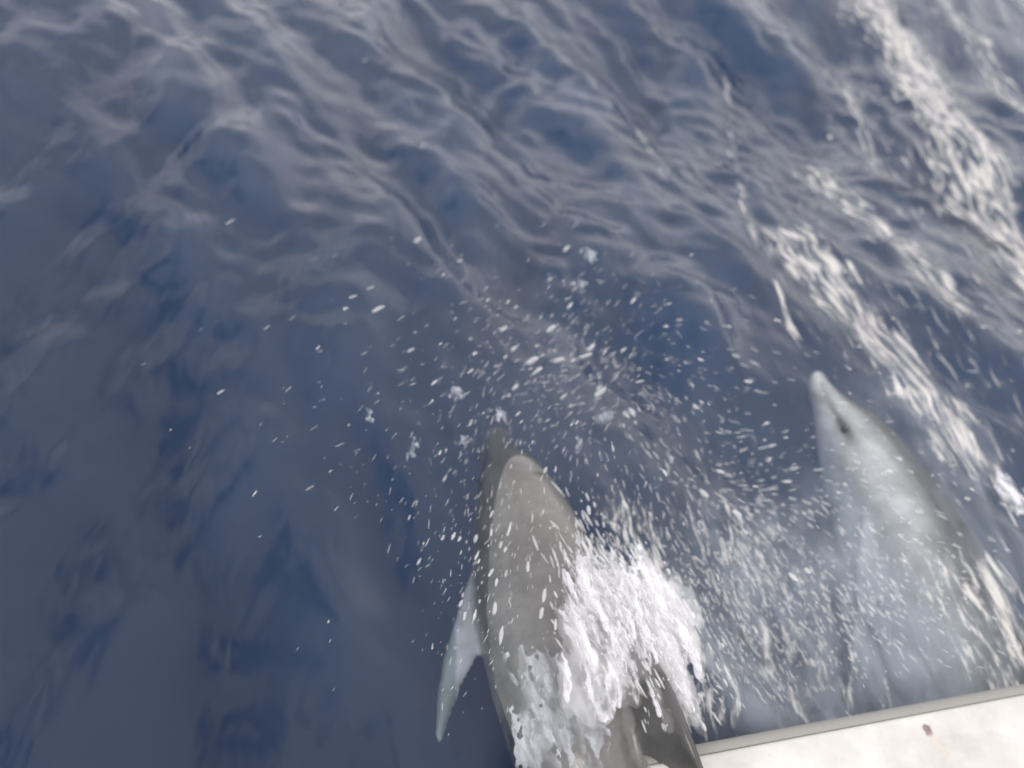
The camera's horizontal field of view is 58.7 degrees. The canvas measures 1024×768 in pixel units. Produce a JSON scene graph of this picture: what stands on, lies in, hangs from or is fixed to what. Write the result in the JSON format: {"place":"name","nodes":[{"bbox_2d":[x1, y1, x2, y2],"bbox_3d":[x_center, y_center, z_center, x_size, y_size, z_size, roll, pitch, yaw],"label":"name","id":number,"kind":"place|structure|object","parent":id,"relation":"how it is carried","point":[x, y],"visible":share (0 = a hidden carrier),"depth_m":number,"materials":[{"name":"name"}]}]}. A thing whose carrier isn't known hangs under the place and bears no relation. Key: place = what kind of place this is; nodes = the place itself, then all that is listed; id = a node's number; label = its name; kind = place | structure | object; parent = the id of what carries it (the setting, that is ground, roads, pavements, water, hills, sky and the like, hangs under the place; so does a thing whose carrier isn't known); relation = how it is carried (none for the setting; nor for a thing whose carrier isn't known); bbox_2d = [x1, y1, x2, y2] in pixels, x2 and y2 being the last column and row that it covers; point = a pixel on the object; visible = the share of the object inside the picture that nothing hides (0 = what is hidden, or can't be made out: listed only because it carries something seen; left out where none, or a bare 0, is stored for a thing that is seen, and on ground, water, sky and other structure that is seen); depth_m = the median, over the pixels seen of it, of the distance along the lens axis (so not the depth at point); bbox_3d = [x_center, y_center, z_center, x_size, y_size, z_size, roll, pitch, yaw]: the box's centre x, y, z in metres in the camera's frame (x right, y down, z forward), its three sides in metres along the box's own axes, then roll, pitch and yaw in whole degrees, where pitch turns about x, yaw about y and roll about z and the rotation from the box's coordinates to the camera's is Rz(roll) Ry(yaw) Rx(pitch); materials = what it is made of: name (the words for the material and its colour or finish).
{"place":"outdoors","nodes":[
{"label":"outdoors","id":0,"kind":"place"},
{"bbox_2d":[0,0,1023,725],"bbox_3d":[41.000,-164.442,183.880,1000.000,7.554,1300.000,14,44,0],"label":"sea","id":1,"kind":"structure","parent":0,"point":[832,190],"depth_m":16.89,"materials":[{"name":"liquid"}]},
{"bbox_2d":[435,426,702,767],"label":"dolphin","id":2,"kind":"object","parent":1,"relation":"in","point":[531,537],"visible":0.93,"depth_m":2.80,"materials":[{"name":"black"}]},
{"bbox_2d":[558,545,706,731],"bbox_3d":[0.377,0.781,2.778,0.540,0.320,0.666,14,44,0],"label":"splash","id":3,"kind":"object","parent":1,"relation":"on","point":[654,630],"visible":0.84,"depth_m":2.72,"materials":[{"name":"white liquid"}]},
{"bbox_2d":[643,684,1023,767],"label":"boat","id":4,"kind":"object","parent":1,"relation":"on","point":[983,729],"visible":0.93,"depth_m":2.72,"materials":[{"name":"white plastic"}]},
{"bbox_2d":[808,371,1023,706],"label":"dolphin","id":5,"kind":"object","parent":1,"relation":"in","point":[889,501],"visible":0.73,"depth_m":3.57,"materials":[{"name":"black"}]},
{"bbox_2d":[994,471,1023,515],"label":"wave crest","id":6,"kind":"object","parent":1,"relation":"on","point":[1013,493],"visible":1,"depth_m":3.80,"materials":[{"name":"white liquid"}]},
{"bbox_2d":[0,252,1023,767],"label":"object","id":7,"kind":"structure","parent":0,"point":[280,582],"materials":[{"name":"blue liquid"}]}
]}

